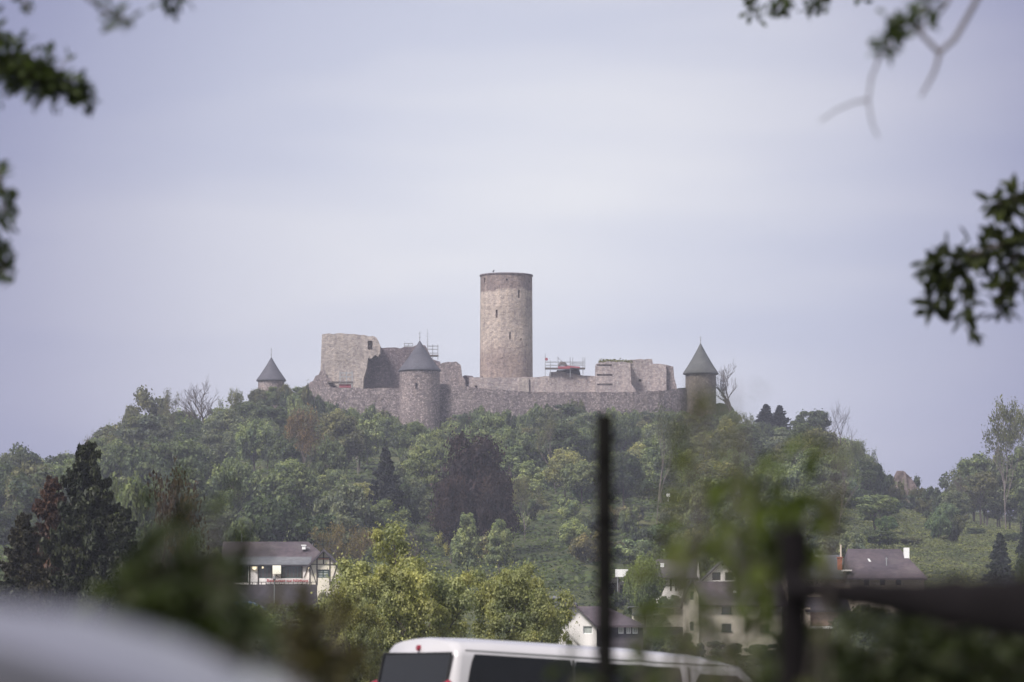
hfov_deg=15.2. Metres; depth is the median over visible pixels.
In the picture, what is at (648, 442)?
tall broadleaf tree
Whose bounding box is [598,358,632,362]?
wall top grass
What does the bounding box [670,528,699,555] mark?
shrub
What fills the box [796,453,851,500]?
broadleaf tree
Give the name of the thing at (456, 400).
curtain wall
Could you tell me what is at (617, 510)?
shrub
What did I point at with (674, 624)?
cream annex
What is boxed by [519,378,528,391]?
wall patch
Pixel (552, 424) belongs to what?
tall thin tree
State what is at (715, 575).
window
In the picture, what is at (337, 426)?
broadleaf tree
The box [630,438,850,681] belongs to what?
garden shrub
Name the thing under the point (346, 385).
scaffold
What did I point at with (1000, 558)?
young spruce
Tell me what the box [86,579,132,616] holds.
spruce
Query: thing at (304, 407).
broadleaf tree
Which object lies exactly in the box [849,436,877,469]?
thin tree
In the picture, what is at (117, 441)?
tall broadleaf tree
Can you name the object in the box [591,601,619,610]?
garden shrub
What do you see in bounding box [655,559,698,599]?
half timbered house
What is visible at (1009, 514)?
tall broadleaf tree
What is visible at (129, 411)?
open crowned tree
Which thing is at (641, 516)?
shrub
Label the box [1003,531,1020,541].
shrub
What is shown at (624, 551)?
shrub
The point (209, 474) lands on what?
spreading tree
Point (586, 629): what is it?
window
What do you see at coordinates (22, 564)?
browning spruce
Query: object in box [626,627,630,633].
window
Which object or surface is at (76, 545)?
dark spruce
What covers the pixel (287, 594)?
terrace wall
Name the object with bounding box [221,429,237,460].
tall broadleaf tree
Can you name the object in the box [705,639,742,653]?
hedge bush
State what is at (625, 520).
shrub
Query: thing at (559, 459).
broadleaf tree
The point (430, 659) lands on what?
white van
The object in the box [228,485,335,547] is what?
spreading tree
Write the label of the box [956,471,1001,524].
open crowned tree
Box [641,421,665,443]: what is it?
broadleaf tree
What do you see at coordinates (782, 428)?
broadleaf tree
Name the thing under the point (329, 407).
shrub
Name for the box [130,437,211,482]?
spreading tree
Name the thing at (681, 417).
shrub
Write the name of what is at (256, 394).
broadleaf tree
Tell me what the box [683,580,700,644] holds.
cream gable wing
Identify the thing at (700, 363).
corner tower
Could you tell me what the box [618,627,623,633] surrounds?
window
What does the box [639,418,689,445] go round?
broadleaf tree
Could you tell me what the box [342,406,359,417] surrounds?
shrub
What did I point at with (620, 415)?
shrub
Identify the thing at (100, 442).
broadleaf tree
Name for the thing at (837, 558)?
grey roofed barn
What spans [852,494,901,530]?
open crowned tree
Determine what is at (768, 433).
spreading tree
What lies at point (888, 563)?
brown farmhouse
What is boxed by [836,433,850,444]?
open crowned tree
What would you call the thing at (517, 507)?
shrub
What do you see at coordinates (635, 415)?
shrub
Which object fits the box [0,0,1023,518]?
sky
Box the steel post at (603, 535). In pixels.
[592,414,620,681]
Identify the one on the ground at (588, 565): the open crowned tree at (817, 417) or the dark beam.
the open crowned tree at (817, 417)
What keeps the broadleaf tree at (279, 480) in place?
on the ground at (588, 565)
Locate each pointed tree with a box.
[262,406,288,427]
[449,512,482,571]
[480,517,514,572]
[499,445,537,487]
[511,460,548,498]
[524,432,544,466]
[636,414,651,428]
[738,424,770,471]
[763,430,792,452]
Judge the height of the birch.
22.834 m
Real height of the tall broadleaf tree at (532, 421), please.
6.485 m
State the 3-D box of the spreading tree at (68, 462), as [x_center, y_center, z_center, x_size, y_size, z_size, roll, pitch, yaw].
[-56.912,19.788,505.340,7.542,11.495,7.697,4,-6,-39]
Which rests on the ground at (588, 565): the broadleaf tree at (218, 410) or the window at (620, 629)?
the broadleaf tree at (218, 410)
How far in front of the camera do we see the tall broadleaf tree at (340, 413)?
672.66 m
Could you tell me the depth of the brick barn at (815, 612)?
317.22 m
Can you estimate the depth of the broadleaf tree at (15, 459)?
557.41 m
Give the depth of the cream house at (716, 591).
329.34 m
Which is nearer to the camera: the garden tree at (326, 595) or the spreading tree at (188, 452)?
the garden tree at (326, 595)
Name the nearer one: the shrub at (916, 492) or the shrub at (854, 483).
the shrub at (854, 483)
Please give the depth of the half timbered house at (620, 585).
371.38 m
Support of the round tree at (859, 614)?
on the ground at (588, 565)
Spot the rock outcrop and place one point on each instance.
(905, 479)
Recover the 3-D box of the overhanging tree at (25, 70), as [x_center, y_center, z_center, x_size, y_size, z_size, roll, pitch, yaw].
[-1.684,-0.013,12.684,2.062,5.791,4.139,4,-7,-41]
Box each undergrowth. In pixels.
[0,408,771,593]
[376,581,823,676]
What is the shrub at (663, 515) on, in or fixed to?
on the ground at (588, 565)
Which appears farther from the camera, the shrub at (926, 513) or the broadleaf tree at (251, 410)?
the broadleaf tree at (251, 410)
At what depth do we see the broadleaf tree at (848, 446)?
606.36 m
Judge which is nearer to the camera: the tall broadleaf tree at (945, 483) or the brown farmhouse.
the brown farmhouse
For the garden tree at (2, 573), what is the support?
on the ground at (588, 565)
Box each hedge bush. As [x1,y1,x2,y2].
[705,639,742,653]
[750,644,771,656]
[828,630,873,651]
[874,637,935,660]
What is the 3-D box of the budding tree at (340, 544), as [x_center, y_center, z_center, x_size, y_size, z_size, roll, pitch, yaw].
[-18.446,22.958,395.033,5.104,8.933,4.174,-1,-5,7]
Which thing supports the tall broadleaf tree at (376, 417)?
on the ground at (588, 565)
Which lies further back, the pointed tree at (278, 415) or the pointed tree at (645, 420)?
the pointed tree at (645, 420)
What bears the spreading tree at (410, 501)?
on the ground at (588, 565)
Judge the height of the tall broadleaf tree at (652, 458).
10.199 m
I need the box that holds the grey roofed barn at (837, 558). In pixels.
[813,545,842,576]
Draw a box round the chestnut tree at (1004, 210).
[909,172,1023,347]
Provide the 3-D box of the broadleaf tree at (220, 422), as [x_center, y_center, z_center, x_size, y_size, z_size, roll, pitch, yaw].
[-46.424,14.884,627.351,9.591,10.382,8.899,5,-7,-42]
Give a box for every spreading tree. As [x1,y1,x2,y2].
[2,454,58,520]
[52,452,103,491]
[97,442,149,483]
[128,439,170,470]
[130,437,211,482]
[204,464,240,499]
[206,454,262,513]
[224,513,259,541]
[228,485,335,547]
[233,418,273,471]
[244,398,267,417]
[265,432,309,471]
[306,433,349,477]
[311,475,374,526]
[324,477,365,494]
[350,417,386,471]
[372,479,426,523]
[394,448,435,484]
[411,428,449,462]
[414,419,430,433]
[439,430,453,440]
[444,429,480,468]
[463,412,510,453]
[489,422,534,466]
[576,424,618,462]
[613,416,642,458]
[676,473,721,533]
[723,448,752,474]
[747,467,769,476]
[751,461,809,493]
[762,422,776,443]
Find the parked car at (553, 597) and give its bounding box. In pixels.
[552,596,577,608]
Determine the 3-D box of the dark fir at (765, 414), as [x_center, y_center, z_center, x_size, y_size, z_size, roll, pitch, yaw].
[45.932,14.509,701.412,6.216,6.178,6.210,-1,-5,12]
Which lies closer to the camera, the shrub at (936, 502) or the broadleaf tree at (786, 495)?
the broadleaf tree at (786, 495)
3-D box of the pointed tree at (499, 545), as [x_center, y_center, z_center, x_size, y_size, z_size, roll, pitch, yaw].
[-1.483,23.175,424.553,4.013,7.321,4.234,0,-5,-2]
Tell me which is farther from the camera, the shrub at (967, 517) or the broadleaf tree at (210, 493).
the shrub at (967, 517)
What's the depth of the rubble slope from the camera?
699.49 m
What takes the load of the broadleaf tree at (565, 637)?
on the ground at (588, 565)
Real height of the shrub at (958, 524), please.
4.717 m
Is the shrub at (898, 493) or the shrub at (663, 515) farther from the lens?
the shrub at (898, 493)
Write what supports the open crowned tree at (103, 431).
on the ground at (588, 565)
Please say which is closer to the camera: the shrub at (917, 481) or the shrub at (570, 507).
the shrub at (570, 507)
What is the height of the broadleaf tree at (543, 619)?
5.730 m
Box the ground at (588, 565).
[0,411,1022,676]
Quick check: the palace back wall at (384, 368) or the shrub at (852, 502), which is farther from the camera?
the palace back wall at (384, 368)
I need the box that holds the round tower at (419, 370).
[398,333,440,430]
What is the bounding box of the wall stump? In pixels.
[439,362,465,385]
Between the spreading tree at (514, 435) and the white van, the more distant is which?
the spreading tree at (514, 435)
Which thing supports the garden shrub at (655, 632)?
on the ground at (588, 565)
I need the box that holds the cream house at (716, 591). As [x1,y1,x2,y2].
[694,581,776,656]
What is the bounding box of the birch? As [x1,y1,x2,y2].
[981,394,1023,529]
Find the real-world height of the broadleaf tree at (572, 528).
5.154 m
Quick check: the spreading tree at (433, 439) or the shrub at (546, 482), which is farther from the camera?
the spreading tree at (433, 439)
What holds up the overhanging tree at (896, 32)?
on the ground at (588, 565)
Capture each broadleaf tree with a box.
[0,443,24,470]
[0,460,21,518]
[0,508,16,550]
[10,442,44,469]
[30,517,38,532]
[44,460,63,469]
[57,446,74,463]
[84,434,113,448]
[91,419,114,436]
[95,443,127,463]
[101,434,113,444]
[104,467,164,541]
[106,438,130,451]
[109,409,180,447]
[112,475,136,497]
[145,452,232,545]
[164,439,220,476]
[166,406,198,437]
[176,417,207,439]
[189,506,246,551]
[193,432,238,468]
[201,401,249,435]
[204,400,229,419]
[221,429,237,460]
[233,398,266,422]
[247,388,266,403]
[253,450,324,518]
[255,418,278,467]
[264,418,308,456]
[265,386,279,405]
[273,457,298,469]
[274,380,294,402]
[289,404,319,427]
[292,385,314,394]
[293,586,389,681]
[311,500,492,680]
[313,402,367,469]
[313,410,349,428]
[313,508,373,559]
[315,467,350,493]
[331,407,347,416]
[365,496,413,555]
[370,412,383,423]
[377,411,401,448]
[383,513,431,558]
[388,422,424,450]
[395,422,425,456]
[397,442,441,489]
[407,475,435,527]
[443,420,459,437]
[448,552,586,643]
[454,417,473,434]
[525,410,592,485]
[527,412,546,431]
[535,407,562,428]
[541,447,589,498]
[557,513,590,546]
[558,458,595,503]
[559,629,574,644]
[563,411,595,426]
[572,416,595,438]
[613,449,647,506]
[627,441,648,470]
[638,432,663,463]
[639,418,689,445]
[640,437,683,502]
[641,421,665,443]
[701,427,759,459]
[704,426,747,458]
[705,478,762,527]
[752,487,810,533]
[766,426,790,444]
[771,436,804,465]
[779,413,825,454]
[790,447,820,468]
[793,419,848,468]
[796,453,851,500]
[806,491,828,532]
[810,530,840,554]
[842,436,872,479]
[846,437,863,446]
[852,457,878,490]
[937,468,962,492]
[940,491,948,499]
[941,485,972,515]
[949,451,994,521]
[959,482,974,520]
[975,463,996,523]
[978,489,1006,525]
[983,445,1012,526]
[986,494,1014,527]
[996,470,1023,528]
[1005,446,1023,530]
[1008,483,1023,524]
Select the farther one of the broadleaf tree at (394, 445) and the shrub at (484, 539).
the broadleaf tree at (394, 445)
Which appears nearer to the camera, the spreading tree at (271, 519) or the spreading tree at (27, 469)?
the spreading tree at (271, 519)
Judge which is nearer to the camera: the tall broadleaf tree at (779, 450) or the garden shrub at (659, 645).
the garden shrub at (659, 645)
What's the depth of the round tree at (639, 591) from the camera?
338.50 m
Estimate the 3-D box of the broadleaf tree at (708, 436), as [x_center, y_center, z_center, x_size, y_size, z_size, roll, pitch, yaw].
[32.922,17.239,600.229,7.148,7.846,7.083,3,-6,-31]
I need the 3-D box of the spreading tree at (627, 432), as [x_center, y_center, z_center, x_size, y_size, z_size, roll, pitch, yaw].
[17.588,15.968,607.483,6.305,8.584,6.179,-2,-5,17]
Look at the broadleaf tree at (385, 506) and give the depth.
454.45 m
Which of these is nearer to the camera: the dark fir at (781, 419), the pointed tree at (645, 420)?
the pointed tree at (645, 420)
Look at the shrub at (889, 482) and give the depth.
615.22 m
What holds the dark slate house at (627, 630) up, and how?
on the ground at (588, 565)
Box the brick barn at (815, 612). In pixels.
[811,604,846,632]
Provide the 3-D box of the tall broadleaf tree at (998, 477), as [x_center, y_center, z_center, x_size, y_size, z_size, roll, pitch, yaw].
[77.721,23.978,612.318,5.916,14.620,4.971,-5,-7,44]
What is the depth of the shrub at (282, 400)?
680.30 m
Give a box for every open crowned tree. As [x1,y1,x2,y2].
[3,467,69,522]
[44,452,74,465]
[95,421,123,439]
[105,466,121,513]
[119,405,137,422]
[125,385,169,417]
[348,482,374,503]
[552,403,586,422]
[693,457,742,480]
[729,517,766,552]
[786,408,831,431]
[814,481,849,501]
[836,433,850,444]
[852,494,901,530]
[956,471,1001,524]
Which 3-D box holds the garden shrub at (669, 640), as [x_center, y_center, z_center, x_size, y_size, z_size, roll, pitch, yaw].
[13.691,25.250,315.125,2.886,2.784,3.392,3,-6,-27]
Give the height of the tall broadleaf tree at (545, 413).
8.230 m
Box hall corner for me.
[666,365,676,389]
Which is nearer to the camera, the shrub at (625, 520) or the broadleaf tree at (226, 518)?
the broadleaf tree at (226, 518)
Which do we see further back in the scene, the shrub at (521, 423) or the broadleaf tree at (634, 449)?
the shrub at (521, 423)
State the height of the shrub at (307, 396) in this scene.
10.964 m
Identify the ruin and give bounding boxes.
[321,333,380,388]
[463,375,472,385]
[595,361,636,391]
[623,359,665,391]
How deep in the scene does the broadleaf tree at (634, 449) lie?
571.34 m
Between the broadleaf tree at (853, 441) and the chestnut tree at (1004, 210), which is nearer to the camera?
the chestnut tree at (1004, 210)
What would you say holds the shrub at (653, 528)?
on the ground at (588, 565)
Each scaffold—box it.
[328,371,352,387]
[428,344,438,358]
[545,353,584,376]
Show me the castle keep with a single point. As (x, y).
(506, 342)
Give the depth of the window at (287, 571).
349.55 m
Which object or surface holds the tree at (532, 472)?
on the ground at (588, 565)
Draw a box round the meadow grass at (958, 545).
[839,504,1021,577]
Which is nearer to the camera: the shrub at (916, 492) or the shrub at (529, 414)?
the shrub at (916, 492)
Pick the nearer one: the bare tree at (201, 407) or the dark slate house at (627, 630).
the dark slate house at (627, 630)
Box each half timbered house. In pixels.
[614,577,624,597]
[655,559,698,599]
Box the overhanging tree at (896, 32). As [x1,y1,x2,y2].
[739,0,978,137]
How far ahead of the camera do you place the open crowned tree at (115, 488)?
335.06 m
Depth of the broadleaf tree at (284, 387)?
694.93 m
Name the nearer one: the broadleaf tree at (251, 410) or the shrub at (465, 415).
the broadleaf tree at (251, 410)
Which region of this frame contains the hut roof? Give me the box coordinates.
[557,370,579,374]
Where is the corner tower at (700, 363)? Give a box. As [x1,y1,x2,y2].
[683,336,717,415]
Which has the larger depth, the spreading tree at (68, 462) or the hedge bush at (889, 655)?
the spreading tree at (68, 462)
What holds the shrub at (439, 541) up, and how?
on the ground at (588, 565)
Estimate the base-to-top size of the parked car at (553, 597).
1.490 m
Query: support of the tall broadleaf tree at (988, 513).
on the ground at (588, 565)
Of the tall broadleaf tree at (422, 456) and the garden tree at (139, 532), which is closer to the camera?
the garden tree at (139, 532)
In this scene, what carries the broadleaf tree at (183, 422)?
on the ground at (588, 565)
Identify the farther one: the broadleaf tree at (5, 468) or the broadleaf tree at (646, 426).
the broadleaf tree at (646, 426)
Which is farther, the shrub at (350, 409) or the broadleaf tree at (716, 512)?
the shrub at (350, 409)
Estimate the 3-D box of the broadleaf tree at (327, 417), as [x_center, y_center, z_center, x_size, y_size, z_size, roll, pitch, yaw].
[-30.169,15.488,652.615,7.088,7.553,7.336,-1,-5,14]
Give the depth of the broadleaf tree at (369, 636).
111.16 m
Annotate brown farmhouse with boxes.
[843,548,926,578]
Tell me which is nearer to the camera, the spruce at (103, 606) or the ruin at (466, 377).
the spruce at (103, 606)
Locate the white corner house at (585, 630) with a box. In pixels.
[558,604,595,645]
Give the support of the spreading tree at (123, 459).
on the ground at (588, 565)
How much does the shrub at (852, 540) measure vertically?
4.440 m
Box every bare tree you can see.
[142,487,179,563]
[175,378,218,423]
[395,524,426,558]
[716,357,737,411]
[828,401,855,443]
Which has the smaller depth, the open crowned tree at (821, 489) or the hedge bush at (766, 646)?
the hedge bush at (766, 646)
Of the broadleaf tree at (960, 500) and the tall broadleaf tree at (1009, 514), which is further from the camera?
the tall broadleaf tree at (1009, 514)
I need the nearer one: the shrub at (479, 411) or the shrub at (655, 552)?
the shrub at (655, 552)
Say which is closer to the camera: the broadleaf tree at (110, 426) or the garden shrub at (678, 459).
the garden shrub at (678, 459)
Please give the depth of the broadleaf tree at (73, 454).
637.64 m
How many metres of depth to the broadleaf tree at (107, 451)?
549.40 m
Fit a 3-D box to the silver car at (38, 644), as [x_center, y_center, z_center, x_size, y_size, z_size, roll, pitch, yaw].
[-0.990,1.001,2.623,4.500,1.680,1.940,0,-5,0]
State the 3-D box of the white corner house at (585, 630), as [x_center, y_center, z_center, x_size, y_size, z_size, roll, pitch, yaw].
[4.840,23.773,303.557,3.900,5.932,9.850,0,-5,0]
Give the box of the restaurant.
[223,542,341,600]
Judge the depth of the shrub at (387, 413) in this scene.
681.78 m
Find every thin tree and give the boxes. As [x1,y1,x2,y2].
[157,387,179,432]
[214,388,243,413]
[346,407,361,472]
[512,474,544,540]
[534,413,557,492]
[651,399,676,524]
[736,412,762,440]
[836,445,863,512]
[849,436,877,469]
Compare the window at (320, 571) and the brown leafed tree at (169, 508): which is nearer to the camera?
the brown leafed tree at (169, 508)
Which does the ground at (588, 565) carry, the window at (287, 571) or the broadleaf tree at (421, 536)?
the broadleaf tree at (421, 536)
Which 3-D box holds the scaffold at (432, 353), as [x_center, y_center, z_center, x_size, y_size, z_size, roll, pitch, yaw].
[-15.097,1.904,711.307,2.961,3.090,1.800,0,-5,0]
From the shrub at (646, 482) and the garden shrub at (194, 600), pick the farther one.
the shrub at (646, 482)
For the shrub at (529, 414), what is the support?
on the ground at (588, 565)
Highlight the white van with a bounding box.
[373,637,742,681]
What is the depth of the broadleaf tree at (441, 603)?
116.89 m
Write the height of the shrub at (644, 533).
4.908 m
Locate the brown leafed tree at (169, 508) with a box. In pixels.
[146,455,208,564]
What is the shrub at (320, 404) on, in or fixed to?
on the ground at (588, 565)
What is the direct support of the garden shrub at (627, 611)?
on the ground at (588, 565)
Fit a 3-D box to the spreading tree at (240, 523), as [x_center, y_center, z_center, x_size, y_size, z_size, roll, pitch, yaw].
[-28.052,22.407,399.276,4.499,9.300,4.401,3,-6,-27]
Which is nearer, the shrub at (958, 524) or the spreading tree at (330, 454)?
the shrub at (958, 524)
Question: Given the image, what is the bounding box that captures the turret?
[256,348,285,408]
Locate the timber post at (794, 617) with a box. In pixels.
[777,527,810,681]
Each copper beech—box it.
[421,417,520,538]
[426,464,474,562]
[474,464,525,538]
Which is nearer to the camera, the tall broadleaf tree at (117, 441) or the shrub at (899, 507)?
the shrub at (899, 507)
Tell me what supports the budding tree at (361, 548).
on the ground at (588, 565)
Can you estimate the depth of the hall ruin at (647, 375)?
699.08 m
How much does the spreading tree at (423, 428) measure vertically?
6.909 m
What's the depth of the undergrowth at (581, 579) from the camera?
464.31 m
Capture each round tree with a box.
[614,547,666,620]
[828,611,899,650]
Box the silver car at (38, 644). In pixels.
[0,603,295,681]
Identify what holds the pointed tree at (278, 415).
on the ground at (588, 565)
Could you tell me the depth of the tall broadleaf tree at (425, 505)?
496.17 m
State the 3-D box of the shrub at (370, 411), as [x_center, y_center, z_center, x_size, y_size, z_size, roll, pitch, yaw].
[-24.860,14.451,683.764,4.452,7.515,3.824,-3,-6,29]
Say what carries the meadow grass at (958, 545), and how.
on the ground at (588, 565)
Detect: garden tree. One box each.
[0,555,8,580]
[131,517,187,574]
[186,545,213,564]
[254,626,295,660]
[255,609,294,642]
[279,603,292,614]
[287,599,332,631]
[311,585,330,603]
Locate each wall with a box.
[241,582,316,605]
[309,387,399,418]
[364,345,440,388]
[440,384,685,424]
[469,371,594,392]
[716,403,729,416]
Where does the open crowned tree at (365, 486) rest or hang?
on the ground at (588, 565)
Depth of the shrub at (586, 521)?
482.72 m
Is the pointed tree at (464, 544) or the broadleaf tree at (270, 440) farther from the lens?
the broadleaf tree at (270, 440)
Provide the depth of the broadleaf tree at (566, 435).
569.93 m
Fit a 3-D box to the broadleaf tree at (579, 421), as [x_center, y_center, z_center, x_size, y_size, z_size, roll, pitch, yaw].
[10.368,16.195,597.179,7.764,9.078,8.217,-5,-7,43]
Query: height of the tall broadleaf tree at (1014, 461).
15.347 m
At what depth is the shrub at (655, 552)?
432.83 m
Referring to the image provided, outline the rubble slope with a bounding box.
[309,370,335,387]
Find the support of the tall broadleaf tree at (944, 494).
on the ground at (588, 565)
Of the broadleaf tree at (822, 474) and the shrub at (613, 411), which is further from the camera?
the shrub at (613, 411)
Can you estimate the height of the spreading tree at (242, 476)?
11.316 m
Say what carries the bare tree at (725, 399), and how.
on the ground at (588, 565)
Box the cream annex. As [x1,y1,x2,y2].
[627,606,678,626]
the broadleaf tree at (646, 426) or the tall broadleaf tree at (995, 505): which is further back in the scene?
the broadleaf tree at (646, 426)
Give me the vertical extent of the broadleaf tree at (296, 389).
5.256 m
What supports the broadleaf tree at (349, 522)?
on the ground at (588, 565)
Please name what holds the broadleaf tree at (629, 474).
on the ground at (588, 565)
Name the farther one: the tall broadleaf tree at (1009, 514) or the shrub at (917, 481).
the shrub at (917, 481)
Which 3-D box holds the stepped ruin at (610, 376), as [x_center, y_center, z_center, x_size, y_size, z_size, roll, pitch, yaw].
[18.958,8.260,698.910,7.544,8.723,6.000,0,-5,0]
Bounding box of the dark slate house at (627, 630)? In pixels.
[578,606,642,648]
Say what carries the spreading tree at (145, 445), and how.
on the ground at (588, 565)
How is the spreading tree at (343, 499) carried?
on the ground at (588, 565)
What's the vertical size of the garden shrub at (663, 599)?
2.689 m
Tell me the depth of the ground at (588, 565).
468.28 m
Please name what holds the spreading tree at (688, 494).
on the ground at (588, 565)
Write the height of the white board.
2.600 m
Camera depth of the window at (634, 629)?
302.22 m
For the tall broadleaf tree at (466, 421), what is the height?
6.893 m
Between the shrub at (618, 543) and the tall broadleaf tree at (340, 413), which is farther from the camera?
the tall broadleaf tree at (340, 413)
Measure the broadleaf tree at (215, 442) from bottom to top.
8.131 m
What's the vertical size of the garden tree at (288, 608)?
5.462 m
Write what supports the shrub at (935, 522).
on the ground at (588, 565)
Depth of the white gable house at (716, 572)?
361.51 m
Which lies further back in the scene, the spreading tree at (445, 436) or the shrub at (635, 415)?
the shrub at (635, 415)
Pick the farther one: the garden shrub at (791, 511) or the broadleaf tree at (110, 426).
the broadleaf tree at (110, 426)
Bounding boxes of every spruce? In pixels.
[0,512,52,607]
[0,576,32,605]
[30,474,66,606]
[38,441,121,612]
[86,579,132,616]
[95,505,141,608]
[365,446,406,548]
[983,532,1015,576]
[1014,520,1023,569]
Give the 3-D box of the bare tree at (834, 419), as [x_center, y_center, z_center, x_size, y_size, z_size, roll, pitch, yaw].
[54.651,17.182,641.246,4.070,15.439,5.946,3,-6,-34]
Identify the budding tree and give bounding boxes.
[280,403,325,504]
[310,521,356,563]
[343,524,375,564]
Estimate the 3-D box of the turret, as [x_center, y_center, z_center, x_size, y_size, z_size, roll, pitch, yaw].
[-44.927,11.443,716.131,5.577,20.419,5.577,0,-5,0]
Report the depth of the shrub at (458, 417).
684.58 m
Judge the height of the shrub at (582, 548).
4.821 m
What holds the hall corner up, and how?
on the ground at (588, 565)
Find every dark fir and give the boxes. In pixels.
[753,404,779,425]
[771,405,791,430]
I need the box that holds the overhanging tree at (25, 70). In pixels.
[0,0,193,288]
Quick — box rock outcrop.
[894,471,916,502]
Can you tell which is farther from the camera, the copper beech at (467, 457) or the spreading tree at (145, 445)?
the spreading tree at (145, 445)
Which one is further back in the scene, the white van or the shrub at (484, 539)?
the shrub at (484, 539)
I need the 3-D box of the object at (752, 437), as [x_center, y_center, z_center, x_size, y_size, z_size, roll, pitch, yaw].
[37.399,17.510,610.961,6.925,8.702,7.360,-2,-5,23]
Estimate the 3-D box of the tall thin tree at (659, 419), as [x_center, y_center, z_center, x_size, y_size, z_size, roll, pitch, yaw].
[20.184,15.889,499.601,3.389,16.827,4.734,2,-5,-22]
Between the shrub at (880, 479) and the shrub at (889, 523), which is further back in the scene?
the shrub at (880, 479)
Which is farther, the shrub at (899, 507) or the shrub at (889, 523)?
the shrub at (899, 507)
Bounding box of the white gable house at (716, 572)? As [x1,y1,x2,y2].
[702,564,728,580]
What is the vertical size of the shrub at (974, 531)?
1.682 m
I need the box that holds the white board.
[615,569,627,591]
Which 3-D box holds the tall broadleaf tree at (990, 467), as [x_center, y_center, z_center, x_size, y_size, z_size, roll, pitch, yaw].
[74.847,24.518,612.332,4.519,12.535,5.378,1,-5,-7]
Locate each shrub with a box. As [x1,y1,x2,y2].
[73,461,288,673]
[226,574,377,681]
[277,388,293,426]
[284,392,303,416]
[300,379,314,406]
[310,394,325,431]
[324,401,333,413]
[332,401,349,415]
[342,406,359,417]
[360,404,378,421]
[372,409,392,418]
[391,415,400,423]
[434,531,449,555]
[441,420,452,430]
[451,414,461,423]
[462,409,476,418]
[471,405,492,420]
[476,532,513,562]
[496,407,512,426]
[507,415,516,428]
[511,496,550,516]
[513,505,529,515]
[513,508,527,519]
[514,514,530,531]
[515,413,528,429]
[515,497,536,516]
[524,400,543,419]
[539,466,559,488]
[545,568,777,681]
[558,497,580,518]
[560,398,574,417]
[567,531,595,562]
[568,487,595,500]
[569,513,592,528]
[575,399,586,412]
[585,508,615,531]
[590,411,597,420]
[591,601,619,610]
[594,539,628,546]
[606,406,619,418]
[614,503,629,527]
[614,539,657,563]
[614,592,628,607]
[617,503,640,535]
[618,411,627,418]
[623,602,658,614]
[625,521,654,548]
[626,374,848,681]
[627,406,641,427]
[629,505,646,521]
[629,539,660,561]
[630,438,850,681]
[638,479,665,498]
[639,411,657,419]
[643,633,664,652]
[648,524,674,541]
[656,507,684,523]
[657,595,678,605]
[661,634,694,653]
[669,412,683,421]
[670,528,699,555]
[695,555,714,570]
[707,558,1023,681]
[721,410,739,422]
[810,524,846,535]
[834,531,867,558]
[839,487,865,508]
[846,477,860,493]
[862,529,902,546]
[864,490,873,496]
[865,462,886,498]
[870,497,905,515]
[875,515,898,530]
[876,473,894,496]
[888,481,904,502]
[900,536,924,544]
[901,494,925,509]
[906,485,927,501]
[911,473,921,487]
[921,511,933,517]
[922,486,941,503]
[924,511,951,538]
[929,495,942,510]
[934,502,960,519]
[942,511,964,541]
[960,513,969,519]
[964,527,986,535]
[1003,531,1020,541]
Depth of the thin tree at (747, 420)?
640.55 m
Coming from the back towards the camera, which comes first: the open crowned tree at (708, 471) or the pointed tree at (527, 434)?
the pointed tree at (527, 434)
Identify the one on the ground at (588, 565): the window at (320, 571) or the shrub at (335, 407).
the shrub at (335, 407)
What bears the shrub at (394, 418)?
on the ground at (588, 565)
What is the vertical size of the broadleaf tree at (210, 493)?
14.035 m
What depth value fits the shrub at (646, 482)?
538.82 m
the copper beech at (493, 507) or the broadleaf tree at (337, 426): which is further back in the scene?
the broadleaf tree at (337, 426)
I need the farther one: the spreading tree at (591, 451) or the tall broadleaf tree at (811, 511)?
the spreading tree at (591, 451)
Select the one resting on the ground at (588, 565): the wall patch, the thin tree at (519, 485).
the thin tree at (519, 485)
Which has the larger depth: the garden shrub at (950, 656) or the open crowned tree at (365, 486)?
the open crowned tree at (365, 486)
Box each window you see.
[259,566,270,577]
[282,566,300,577]
[318,569,328,577]
[583,626,592,633]
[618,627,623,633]
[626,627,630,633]
[632,627,637,633]
[712,572,720,579]
[722,607,731,613]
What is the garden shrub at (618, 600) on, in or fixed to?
on the ground at (588, 565)
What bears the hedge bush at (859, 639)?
on the ground at (588, 565)
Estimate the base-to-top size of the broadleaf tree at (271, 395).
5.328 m
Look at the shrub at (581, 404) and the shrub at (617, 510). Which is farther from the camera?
the shrub at (581, 404)
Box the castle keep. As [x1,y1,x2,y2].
[480,272,532,377]
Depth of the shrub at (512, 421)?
684.09 m
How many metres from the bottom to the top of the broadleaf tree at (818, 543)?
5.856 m
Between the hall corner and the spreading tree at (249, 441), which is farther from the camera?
the hall corner
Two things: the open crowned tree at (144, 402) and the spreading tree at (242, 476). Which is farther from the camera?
the open crowned tree at (144, 402)
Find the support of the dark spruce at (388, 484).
on the ground at (588, 565)
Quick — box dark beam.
[782,574,1023,640]
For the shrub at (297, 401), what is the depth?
679.55 m
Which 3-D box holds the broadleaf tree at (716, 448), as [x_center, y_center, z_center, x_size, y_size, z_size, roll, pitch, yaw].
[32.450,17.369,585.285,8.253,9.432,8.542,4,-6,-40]
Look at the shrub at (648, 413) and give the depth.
684.81 m
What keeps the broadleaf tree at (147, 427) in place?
on the ground at (588, 565)
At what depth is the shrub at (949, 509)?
570.19 m
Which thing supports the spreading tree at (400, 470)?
on the ground at (588, 565)
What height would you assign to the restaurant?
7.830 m

